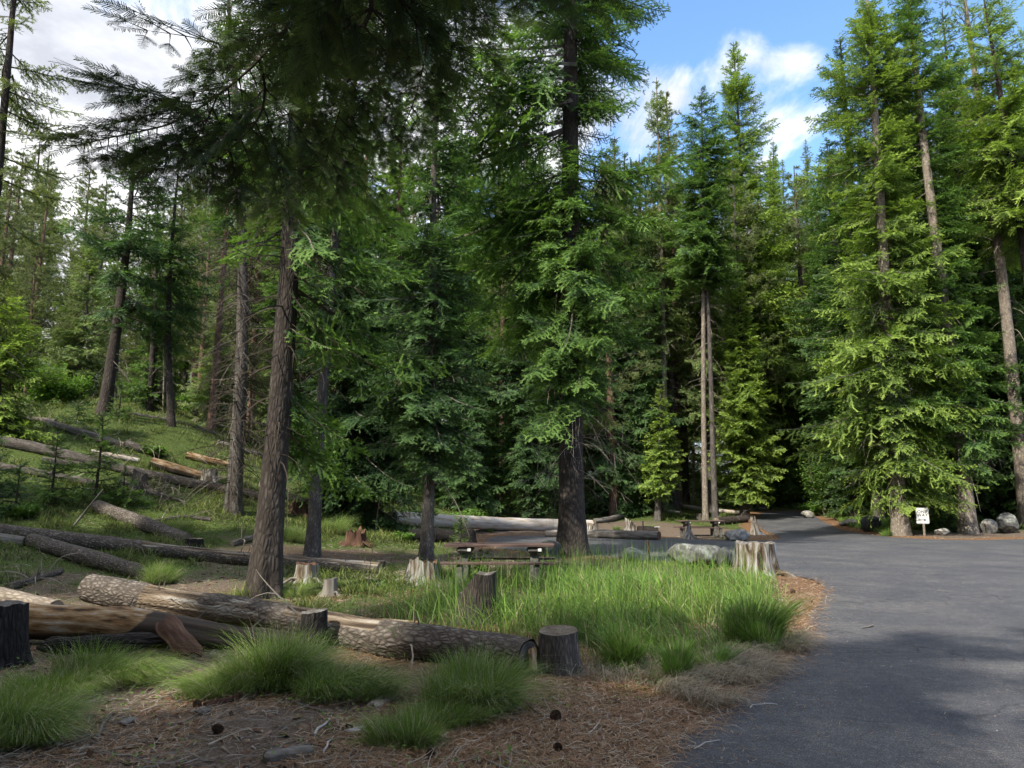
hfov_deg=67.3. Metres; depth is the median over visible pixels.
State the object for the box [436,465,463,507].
fir tree
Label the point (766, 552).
tree stump
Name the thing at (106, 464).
young fir
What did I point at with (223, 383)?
fir tree
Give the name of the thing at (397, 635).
grass tussock
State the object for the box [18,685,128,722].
grass tussock
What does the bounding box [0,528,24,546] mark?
fallen log
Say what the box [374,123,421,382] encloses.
fir tree
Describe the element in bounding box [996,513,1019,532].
boulder
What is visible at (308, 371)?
fir tree
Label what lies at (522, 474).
fir tree
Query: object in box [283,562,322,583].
tree stump
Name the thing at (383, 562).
tree stump
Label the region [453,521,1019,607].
needle litter
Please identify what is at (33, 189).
pine tree
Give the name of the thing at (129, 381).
fir tree
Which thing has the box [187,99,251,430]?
fir tree
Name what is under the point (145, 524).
fallen log
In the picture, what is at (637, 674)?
dry grass
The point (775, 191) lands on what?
fir tree
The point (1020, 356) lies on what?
fir tree
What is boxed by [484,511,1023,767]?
road
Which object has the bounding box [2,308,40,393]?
fir tree
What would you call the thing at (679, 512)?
fallen log
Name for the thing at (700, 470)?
dead tree
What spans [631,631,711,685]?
grass tussock
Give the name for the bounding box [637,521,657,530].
fire ring
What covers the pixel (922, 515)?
road sign
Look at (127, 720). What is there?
bark flake
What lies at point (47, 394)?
leafy shrub
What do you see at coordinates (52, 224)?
pine tree
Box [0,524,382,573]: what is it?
fallen log
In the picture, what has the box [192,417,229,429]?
fallen log
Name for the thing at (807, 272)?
fir tree
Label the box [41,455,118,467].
fallen log
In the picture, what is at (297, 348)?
fir tree
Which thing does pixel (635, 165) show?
pine tree
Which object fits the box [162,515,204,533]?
grass tussock
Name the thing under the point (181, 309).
fir tree
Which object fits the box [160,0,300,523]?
fir tree
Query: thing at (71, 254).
pine tree
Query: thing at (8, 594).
fallen log
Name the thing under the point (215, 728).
pine cone
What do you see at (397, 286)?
fir tree
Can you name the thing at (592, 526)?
tree stump
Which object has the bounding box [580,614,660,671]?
grass tussock
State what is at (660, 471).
fir tree
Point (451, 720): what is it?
grass tussock
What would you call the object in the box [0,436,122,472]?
fallen log
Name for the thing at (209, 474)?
tree stump
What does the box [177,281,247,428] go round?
fir tree
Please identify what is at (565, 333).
fir tree
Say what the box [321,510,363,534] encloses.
grass tussock
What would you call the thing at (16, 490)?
young fir
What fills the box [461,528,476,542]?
tree stump
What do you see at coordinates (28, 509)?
leafy shrub
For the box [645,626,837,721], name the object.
dry grass
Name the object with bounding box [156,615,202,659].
bark slab
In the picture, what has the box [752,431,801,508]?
fir tree
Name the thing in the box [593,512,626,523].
fallen log
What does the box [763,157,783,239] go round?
fir tree
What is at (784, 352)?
fir tree
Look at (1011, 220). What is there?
fir tree
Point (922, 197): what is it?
fir tree
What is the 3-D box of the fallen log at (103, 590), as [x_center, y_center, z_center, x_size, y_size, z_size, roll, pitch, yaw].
[-2.814,2.689,8.693,6.155,1.153,4.134,0,-9,0]
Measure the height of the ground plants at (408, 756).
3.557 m
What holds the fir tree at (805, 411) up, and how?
on the ground at (668, 529)
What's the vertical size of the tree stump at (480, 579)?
0.779 m
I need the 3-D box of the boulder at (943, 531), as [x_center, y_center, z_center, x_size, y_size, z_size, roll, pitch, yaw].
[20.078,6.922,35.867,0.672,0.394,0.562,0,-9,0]
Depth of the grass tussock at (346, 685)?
6.20 m
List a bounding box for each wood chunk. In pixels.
[203,695,234,706]
[263,743,313,763]
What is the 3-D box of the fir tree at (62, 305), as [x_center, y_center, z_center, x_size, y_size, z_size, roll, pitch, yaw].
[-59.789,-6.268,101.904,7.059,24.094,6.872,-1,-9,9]
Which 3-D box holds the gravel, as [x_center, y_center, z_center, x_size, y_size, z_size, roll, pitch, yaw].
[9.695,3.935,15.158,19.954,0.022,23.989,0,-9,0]
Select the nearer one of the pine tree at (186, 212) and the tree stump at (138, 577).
the tree stump at (138, 577)
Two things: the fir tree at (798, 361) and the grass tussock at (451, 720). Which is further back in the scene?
the fir tree at (798, 361)
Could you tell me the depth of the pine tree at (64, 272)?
102.55 m
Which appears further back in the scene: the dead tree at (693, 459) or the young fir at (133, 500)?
the dead tree at (693, 459)
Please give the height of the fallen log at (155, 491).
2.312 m
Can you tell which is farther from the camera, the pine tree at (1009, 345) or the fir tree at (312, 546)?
the pine tree at (1009, 345)
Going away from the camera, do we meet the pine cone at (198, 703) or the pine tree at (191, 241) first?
the pine cone at (198, 703)
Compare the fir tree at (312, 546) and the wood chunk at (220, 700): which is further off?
the fir tree at (312, 546)
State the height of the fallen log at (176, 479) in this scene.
1.405 m
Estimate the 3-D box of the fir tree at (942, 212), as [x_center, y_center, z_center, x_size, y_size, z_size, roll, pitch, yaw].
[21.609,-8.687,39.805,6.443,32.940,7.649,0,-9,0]
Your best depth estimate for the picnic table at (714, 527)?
36.45 m
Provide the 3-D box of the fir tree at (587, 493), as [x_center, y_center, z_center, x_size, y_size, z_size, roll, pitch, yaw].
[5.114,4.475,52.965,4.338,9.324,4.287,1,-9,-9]
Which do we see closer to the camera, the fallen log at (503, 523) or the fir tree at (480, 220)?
the fallen log at (503, 523)
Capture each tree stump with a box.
[0,600,34,671]
[130,468,148,492]
[134,568,149,580]
[184,538,205,547]
[200,469,218,482]
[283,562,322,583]
[289,499,307,516]
[297,608,327,653]
[319,577,340,596]
[338,526,375,547]
[377,560,385,571]
[393,557,452,586]
[448,571,498,628]
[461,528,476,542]
[532,625,587,678]
[587,523,597,529]
[624,518,635,530]
[679,520,698,538]
[696,514,701,519]
[731,540,798,579]
[749,515,764,534]
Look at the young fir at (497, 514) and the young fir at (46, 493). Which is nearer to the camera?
the young fir at (46, 493)
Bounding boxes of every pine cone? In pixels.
[192,699,201,706]
[211,724,223,733]
[234,690,242,699]
[426,748,434,758]
[550,710,560,720]
[553,742,561,752]
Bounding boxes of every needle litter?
[0,581,831,767]
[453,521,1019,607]
[668,551,1023,767]
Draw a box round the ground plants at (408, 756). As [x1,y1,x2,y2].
[0,462,784,767]
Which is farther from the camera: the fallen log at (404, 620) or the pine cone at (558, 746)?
the fallen log at (404, 620)
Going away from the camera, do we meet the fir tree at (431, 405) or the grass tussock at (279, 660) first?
the grass tussock at (279, 660)
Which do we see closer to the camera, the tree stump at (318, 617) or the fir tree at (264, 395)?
the tree stump at (318, 617)
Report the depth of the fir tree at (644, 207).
84.40 m
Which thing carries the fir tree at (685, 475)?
on the ground at (668, 529)
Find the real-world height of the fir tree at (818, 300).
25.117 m
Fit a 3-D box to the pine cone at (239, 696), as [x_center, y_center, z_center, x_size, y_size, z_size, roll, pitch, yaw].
[-2.212,2.520,6.220,0.076,0.076,0.092,0,-9,0]
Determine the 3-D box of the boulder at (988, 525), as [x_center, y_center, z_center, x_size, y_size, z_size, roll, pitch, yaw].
[23.170,6.893,37.261,0.723,0.716,0.644,0,-9,0]
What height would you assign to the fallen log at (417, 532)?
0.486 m
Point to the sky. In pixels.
(784, 42)
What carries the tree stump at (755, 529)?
on the ground at (668, 529)
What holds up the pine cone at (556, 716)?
on the ground at (668, 529)
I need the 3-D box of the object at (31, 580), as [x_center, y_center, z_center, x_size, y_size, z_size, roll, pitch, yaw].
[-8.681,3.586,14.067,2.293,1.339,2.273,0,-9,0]
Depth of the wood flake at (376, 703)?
6.07 m
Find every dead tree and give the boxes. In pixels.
[153,343,174,411]
[683,440,698,504]
[693,463,701,506]
[802,259,812,501]
[944,389,955,515]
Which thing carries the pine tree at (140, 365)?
on the ground at (668, 529)
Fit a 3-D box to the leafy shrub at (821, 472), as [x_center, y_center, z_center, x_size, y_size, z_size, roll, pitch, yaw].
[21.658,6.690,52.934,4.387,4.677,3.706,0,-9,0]
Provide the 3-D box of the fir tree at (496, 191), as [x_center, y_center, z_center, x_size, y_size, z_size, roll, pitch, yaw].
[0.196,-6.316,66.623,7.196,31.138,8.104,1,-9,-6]
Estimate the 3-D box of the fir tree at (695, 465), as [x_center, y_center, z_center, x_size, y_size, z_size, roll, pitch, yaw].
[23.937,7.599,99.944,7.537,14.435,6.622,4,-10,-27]
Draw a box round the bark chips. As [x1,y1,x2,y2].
[0,513,816,767]
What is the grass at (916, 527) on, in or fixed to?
on the ground at (668, 529)
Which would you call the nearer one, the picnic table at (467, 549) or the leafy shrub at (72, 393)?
the picnic table at (467, 549)
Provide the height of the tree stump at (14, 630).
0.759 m
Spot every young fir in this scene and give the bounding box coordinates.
[0,434,31,495]
[0,455,45,519]
[25,426,87,505]
[52,383,98,424]
[63,411,127,504]
[92,453,155,509]
[101,377,131,419]
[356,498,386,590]
[450,507,469,542]
[483,486,510,517]
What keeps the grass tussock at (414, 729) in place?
on the ground at (668, 529)
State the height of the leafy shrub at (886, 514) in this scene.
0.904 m
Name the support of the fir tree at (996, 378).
on the ground at (668, 529)
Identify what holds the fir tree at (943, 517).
on the ground at (668, 529)
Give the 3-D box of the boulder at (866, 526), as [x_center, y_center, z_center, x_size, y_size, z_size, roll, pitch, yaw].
[18.779,7.363,40.312,1.052,0.974,0.840,0,-9,0]
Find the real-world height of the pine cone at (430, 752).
0.065 m
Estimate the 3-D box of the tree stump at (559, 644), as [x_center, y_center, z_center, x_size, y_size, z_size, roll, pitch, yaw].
[0.441,2.545,7.160,0.559,0.526,0.546,0,-9,0]
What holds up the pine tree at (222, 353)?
on the ground at (668, 529)
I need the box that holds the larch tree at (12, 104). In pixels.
[0,0,97,385]
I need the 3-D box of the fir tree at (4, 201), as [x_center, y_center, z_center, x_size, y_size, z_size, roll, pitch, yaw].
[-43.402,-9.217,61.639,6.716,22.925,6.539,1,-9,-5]
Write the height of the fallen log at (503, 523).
1.292 m
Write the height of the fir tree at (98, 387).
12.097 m
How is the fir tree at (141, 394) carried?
on the ground at (668, 529)
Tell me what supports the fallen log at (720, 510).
on the ground at (668, 529)
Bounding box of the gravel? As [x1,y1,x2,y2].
[632,548,1022,765]
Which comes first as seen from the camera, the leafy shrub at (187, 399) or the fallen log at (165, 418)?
the fallen log at (165, 418)
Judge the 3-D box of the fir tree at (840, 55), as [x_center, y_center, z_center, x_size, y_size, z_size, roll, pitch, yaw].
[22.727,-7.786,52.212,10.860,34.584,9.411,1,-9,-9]
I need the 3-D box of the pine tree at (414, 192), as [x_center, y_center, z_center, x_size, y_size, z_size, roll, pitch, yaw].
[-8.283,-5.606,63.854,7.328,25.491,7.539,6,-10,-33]
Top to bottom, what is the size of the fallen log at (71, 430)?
2.210 m
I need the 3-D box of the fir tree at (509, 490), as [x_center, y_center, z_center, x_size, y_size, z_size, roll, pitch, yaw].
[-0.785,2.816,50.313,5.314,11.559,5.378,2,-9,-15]
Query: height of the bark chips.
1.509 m
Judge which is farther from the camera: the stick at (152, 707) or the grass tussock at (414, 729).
the stick at (152, 707)
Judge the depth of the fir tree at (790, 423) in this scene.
88.28 m
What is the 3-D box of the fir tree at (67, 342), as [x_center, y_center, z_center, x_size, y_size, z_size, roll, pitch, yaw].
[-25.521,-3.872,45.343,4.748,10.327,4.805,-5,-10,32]
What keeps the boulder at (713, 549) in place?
on the ground at (668, 529)
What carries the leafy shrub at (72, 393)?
on the ground at (668, 529)
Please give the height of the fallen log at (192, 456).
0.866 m
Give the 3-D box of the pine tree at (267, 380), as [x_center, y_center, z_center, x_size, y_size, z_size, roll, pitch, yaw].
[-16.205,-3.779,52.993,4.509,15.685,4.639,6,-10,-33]
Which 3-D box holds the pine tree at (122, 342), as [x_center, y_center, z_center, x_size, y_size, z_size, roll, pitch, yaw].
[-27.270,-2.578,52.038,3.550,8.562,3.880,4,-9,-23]
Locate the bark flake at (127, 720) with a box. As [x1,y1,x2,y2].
[113,717,135,725]
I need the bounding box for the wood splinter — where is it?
[528,646,537,671]
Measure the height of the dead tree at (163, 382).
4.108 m
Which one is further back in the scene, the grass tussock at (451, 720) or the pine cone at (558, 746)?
the grass tussock at (451, 720)
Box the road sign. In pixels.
[916,508,928,535]
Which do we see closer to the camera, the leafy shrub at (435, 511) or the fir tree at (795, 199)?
the leafy shrub at (435, 511)
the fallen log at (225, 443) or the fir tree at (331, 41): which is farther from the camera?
the fallen log at (225, 443)
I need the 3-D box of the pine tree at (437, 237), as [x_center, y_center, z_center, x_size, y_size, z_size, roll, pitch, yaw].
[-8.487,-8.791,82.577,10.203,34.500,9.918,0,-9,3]
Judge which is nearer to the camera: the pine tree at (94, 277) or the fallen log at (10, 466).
the fallen log at (10, 466)
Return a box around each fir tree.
[0,154,14,266]
[0,279,68,442]
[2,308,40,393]
[12,151,72,387]
[20,0,642,237]
[35,239,110,396]
[42,323,64,374]
[45,250,80,365]
[56,127,222,416]
[90,320,122,396]
[96,186,196,411]
[115,271,190,413]
[118,358,137,401]
[120,211,168,379]
[129,169,231,426]
[158,189,235,409]
[159,370,189,407]
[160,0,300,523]
[175,3,450,598]
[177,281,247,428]
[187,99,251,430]
[191,202,250,382]
[192,173,236,370]
[206,339,233,420]
[246,309,299,428]
[246,310,274,427]
[248,139,328,350]
[251,116,328,413]
[256,279,334,463]
[261,17,391,557]
[278,158,329,414]
[285,157,436,533]
[321,88,402,366]
[347,62,518,560]
[351,108,426,457]
[364,0,711,557]
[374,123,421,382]
[396,335,450,499]
[424,154,494,471]
[425,124,514,515]
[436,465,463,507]
[437,153,496,398]
[440,131,560,457]
[472,42,527,462]
[479,196,586,518]
[479,341,536,510]
[493,142,520,416]
[507,409,546,503]
[519,202,654,469]
[533,148,560,244]
[548,137,586,237]
[583,136,669,407]
[583,152,690,516]
[583,410,607,513]
[630,77,705,512]
[631,196,699,459]
[638,384,687,520]
[646,178,734,502]
[657,317,701,483]
[660,85,750,519]
[666,169,771,512]
[668,427,699,495]
[672,153,746,519]
[688,427,701,491]
[688,430,732,500]
[690,41,818,507]
[700,242,787,518]
[717,458,737,495]
[742,192,814,500]
[750,475,807,501]
[751,241,805,502]
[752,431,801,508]
[760,142,809,492]
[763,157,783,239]
[771,159,808,501]
[777,0,991,535]
[778,137,846,479]
[781,37,873,517]
[782,172,808,500]
[784,263,848,508]
[785,268,814,478]
[786,142,872,517]
[786,155,821,501]
[789,139,813,496]
[798,191,833,506]
[802,162,827,499]
[802,162,934,518]
[840,159,944,516]
[853,113,988,515]
[855,21,970,520]
[860,0,1023,533]
[897,54,1022,516]
[912,429,957,532]
[915,8,1023,514]
[918,323,1016,520]
[930,71,1023,512]
[931,0,1023,282]
[965,81,1023,323]
[975,296,1023,484]
[979,359,1022,519]
[982,127,1023,352]
[994,63,1023,317]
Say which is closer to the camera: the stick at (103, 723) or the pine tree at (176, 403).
the stick at (103, 723)
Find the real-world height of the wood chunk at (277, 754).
0.081 m
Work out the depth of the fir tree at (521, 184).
59.70 m
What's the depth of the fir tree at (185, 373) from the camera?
61.27 m
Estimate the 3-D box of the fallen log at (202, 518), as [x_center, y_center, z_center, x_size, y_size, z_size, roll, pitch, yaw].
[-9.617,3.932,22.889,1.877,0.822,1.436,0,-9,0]
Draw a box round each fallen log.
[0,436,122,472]
[0,462,94,485]
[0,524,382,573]
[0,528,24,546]
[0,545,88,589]
[0,587,63,604]
[19,404,57,421]
[24,534,144,578]
[26,598,298,650]
[30,418,145,447]
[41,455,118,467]
[77,570,537,675]
[90,442,144,463]
[91,500,192,544]
[113,464,186,507]
[117,439,167,456]
[118,402,221,436]
[120,465,258,499]
[149,449,212,478]
[153,502,227,521]
[185,451,227,466]
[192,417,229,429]
[217,440,262,458]
[229,520,252,546]
[285,493,308,505]
[381,619,417,622]
[387,511,593,530]
[410,529,420,541]
[434,527,454,542]
[545,529,660,539]
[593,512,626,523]
[640,505,680,513]
[683,504,739,513]
[713,511,748,524]
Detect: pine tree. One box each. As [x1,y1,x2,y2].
[0,150,53,321]
[0,164,39,323]
[2,140,25,268]
[3,170,72,388]
[3,241,64,395]
[4,144,72,369]
[25,185,71,359]
[46,197,106,363]
[47,168,115,356]
[47,287,100,374]
[57,207,116,395]
[61,178,136,391]
[78,190,131,389]
[87,288,136,394]
[96,230,140,393]
[99,291,137,398]
[100,218,146,400]
[100,317,144,400]
[122,195,163,392]
[127,225,167,379]
[135,345,159,402]
[137,175,206,406]
[141,171,208,370]
[143,197,205,386]
[162,373,180,408]
[165,166,232,387]
[173,198,236,416]
[204,351,229,408]
[208,167,281,365]
[212,141,280,426]
[219,342,233,420]
[224,160,278,369]
[227,342,268,441]
[248,236,302,388]
[299,154,389,399]
[387,186,436,404]
[413,151,450,421]
[465,201,531,494]
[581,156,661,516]
[622,155,688,503]
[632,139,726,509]
[645,91,692,507]
[687,217,731,450]
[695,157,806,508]
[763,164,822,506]
[923,0,1023,528]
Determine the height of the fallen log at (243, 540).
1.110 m
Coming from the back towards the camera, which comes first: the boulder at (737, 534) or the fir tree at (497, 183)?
the fir tree at (497, 183)
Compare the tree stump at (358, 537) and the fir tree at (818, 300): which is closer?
the tree stump at (358, 537)
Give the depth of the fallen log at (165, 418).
35.59 m
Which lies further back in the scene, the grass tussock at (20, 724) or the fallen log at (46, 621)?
the fallen log at (46, 621)
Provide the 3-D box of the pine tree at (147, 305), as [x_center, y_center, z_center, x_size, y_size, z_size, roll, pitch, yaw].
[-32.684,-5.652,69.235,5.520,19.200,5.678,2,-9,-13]
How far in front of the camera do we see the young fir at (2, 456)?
22.73 m
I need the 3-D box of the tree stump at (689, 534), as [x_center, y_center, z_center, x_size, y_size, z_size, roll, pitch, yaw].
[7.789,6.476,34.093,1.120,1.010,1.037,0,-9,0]
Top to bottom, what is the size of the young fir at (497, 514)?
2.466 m
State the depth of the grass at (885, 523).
43.01 m
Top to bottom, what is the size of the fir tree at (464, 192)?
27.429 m
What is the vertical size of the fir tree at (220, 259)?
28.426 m
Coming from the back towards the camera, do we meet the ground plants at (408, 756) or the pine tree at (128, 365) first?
the pine tree at (128, 365)
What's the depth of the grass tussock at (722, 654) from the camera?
7.26 m
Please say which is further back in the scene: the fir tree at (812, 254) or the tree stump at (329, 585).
the fir tree at (812, 254)
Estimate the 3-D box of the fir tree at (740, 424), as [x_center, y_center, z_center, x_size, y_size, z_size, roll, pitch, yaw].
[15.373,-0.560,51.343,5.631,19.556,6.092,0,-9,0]
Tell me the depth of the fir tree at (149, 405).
40.24 m
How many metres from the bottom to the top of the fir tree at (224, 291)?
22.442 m
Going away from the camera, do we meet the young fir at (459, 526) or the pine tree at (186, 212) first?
the young fir at (459, 526)
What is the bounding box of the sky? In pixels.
[0,0,1023,478]
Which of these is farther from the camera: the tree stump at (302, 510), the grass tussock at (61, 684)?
the tree stump at (302, 510)
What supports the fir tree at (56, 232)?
on the ground at (668, 529)
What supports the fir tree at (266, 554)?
on the ground at (668, 529)
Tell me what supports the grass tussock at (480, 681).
on the ground at (668, 529)
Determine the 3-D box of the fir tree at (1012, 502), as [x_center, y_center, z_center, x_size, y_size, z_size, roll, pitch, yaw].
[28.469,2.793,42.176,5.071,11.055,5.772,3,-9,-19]
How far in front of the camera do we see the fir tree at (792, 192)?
101.71 m
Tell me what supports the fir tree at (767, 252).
on the ground at (668, 529)
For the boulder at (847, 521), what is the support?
on the ground at (668, 529)
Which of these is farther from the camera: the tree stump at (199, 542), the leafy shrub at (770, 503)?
the leafy shrub at (770, 503)
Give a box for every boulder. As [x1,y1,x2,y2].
[541,540,561,557]
[619,547,648,561]
[667,543,720,565]
[715,547,732,568]
[724,529,749,540]
[755,504,766,509]
[801,510,813,517]
[839,519,856,525]
[861,515,881,531]
[934,528,949,535]
[980,519,997,532]
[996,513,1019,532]
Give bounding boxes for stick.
[74,489,103,526]
[96,711,113,736]
[140,704,168,711]
[313,715,331,734]
[323,739,330,756]
[694,740,718,749]
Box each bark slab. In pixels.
[35,632,163,654]
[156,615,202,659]
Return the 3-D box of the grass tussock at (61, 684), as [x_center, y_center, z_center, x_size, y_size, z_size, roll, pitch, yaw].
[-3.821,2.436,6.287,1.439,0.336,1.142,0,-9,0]
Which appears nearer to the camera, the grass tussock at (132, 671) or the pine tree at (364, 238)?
the grass tussock at (132, 671)
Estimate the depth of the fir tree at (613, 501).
51.07 m
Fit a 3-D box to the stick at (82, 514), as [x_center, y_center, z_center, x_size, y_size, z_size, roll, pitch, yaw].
[-11.336,3.319,20.554,0.904,1.010,0.332,0,-9,0]
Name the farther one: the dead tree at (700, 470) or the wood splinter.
the dead tree at (700, 470)
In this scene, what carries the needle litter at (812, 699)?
on the road
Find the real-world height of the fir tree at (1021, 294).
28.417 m
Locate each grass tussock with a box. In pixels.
[0,662,120,703]
[0,668,172,751]
[16,630,202,689]
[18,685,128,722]
[114,557,201,585]
[136,656,283,701]
[158,614,412,693]
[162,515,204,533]
[274,652,428,704]
[279,579,320,598]
[284,519,322,543]
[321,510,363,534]
[339,696,464,750]
[371,618,446,658]
[393,636,601,718]
[425,695,512,730]
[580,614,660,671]
[612,525,623,529]
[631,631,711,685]
[673,513,689,517]
[684,637,751,674]
[701,584,841,652]
[878,527,913,536]
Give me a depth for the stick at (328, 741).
4.86 m
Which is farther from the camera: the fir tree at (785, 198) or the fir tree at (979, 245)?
the fir tree at (785, 198)
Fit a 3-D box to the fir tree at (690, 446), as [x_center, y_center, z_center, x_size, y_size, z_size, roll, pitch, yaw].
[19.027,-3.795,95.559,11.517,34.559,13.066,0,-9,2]
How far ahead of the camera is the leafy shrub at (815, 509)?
52.90 m
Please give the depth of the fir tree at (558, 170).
67.87 m
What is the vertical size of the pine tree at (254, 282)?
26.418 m
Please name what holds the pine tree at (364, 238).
on the ground at (668, 529)
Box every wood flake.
[194,705,211,714]
[344,725,363,734]
[367,692,397,708]
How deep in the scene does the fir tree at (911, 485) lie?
46.22 m
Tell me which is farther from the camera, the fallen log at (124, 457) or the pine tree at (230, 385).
the pine tree at (230, 385)
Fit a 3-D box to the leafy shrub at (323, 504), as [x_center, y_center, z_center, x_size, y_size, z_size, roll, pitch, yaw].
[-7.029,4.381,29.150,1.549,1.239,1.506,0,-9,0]
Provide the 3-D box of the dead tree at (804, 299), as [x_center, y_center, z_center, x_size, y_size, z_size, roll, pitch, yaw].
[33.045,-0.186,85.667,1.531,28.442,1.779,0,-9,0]
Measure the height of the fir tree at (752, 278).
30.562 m
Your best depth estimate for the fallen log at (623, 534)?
33.76 m
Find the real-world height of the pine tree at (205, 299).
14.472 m
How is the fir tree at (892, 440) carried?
on the ground at (668, 529)
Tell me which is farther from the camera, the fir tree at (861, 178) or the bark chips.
the fir tree at (861, 178)
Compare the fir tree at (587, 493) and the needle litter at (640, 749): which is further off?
the fir tree at (587, 493)
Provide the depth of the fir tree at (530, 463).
46.01 m
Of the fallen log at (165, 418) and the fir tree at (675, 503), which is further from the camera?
the fir tree at (675, 503)
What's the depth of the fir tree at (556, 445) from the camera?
53.05 m
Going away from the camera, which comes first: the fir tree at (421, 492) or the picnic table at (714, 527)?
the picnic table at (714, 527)
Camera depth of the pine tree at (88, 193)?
87.03 m
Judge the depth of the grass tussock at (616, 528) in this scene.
43.05 m
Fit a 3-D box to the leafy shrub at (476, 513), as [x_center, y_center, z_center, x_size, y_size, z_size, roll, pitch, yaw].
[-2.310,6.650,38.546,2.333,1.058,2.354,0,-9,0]
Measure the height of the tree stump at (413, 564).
0.646 m
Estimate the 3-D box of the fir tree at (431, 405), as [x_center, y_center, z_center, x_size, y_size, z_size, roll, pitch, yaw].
[-2.144,-2.871,21.290,4.716,15.857,4.367,0,-9,0]
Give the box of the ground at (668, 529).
[0,395,1023,767]
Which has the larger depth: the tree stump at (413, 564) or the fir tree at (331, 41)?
the tree stump at (413, 564)
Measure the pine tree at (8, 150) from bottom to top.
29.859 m
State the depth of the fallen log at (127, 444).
29.01 m
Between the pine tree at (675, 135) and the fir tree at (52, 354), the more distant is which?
the pine tree at (675, 135)
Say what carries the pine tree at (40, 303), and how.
on the ground at (668, 529)
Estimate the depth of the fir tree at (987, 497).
42.50 m
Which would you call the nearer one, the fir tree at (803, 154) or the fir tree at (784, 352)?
the fir tree at (784, 352)
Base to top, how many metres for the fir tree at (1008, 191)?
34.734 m
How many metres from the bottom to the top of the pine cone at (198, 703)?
0.069 m
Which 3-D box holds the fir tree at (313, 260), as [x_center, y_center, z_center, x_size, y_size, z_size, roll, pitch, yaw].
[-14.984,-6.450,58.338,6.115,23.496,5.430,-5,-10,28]
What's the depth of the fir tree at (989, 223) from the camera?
50.72 m
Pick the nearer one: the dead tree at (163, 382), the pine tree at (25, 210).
the dead tree at (163, 382)
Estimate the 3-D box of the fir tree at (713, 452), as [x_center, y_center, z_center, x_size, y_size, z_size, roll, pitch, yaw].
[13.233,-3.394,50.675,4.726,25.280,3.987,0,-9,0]
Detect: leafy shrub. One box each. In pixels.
[0,501,43,518]
[14,360,79,403]
[39,373,101,403]
[140,442,169,456]
[175,385,208,414]
[305,493,337,513]
[392,531,414,541]
[406,508,439,515]
[443,506,484,515]
[754,491,778,509]
[794,457,846,514]
[796,499,825,515]
[884,508,912,517]
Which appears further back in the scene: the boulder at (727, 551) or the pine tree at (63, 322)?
the pine tree at (63, 322)
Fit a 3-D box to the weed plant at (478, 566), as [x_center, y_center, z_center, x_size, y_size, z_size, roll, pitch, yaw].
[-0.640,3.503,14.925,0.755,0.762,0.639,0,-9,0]
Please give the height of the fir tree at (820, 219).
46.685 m
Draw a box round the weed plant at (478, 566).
[463,547,497,575]
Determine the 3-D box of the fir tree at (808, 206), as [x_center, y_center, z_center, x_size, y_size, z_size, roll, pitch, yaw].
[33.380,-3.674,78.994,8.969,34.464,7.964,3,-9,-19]
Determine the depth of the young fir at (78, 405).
31.23 m
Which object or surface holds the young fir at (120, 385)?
on the ground at (668, 529)
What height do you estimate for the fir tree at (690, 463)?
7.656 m
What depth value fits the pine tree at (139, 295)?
95.53 m
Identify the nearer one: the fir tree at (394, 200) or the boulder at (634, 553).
the boulder at (634, 553)
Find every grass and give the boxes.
[0,392,1021,629]
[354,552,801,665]
[563,609,751,688]
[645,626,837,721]
[819,507,890,531]
[909,517,1023,529]
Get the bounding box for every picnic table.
[440,543,555,586]
[673,520,728,537]
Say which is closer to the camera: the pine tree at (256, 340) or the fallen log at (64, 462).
the fallen log at (64, 462)
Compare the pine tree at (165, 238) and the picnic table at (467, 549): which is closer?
the picnic table at (467, 549)
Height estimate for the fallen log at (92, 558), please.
0.784 m
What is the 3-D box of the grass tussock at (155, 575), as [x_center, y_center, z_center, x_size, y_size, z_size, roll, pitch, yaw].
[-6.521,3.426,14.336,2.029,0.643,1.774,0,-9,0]
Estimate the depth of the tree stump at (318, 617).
8.08 m
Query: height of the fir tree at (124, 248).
13.130 m
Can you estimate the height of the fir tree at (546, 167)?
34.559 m
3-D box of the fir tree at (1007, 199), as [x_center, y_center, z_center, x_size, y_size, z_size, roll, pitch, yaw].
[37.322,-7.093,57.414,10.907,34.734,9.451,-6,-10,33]
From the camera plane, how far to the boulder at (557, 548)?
22.40 m
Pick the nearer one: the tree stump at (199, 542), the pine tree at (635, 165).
the tree stump at (199, 542)
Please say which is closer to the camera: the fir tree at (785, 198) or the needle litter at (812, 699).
the needle litter at (812, 699)
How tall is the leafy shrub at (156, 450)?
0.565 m
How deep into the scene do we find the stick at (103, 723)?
5.45 m
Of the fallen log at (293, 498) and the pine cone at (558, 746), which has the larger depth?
the fallen log at (293, 498)
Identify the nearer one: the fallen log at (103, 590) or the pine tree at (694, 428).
the fallen log at (103, 590)
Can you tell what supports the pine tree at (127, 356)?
on the ground at (668, 529)
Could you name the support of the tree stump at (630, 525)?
on the ground at (668, 529)
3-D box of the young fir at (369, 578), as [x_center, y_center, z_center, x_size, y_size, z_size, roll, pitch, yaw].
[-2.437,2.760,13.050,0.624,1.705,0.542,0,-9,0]
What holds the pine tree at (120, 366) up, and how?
on the ground at (668, 529)
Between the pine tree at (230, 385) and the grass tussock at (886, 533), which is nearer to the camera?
the grass tussock at (886, 533)
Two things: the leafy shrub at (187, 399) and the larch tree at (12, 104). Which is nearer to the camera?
the larch tree at (12, 104)

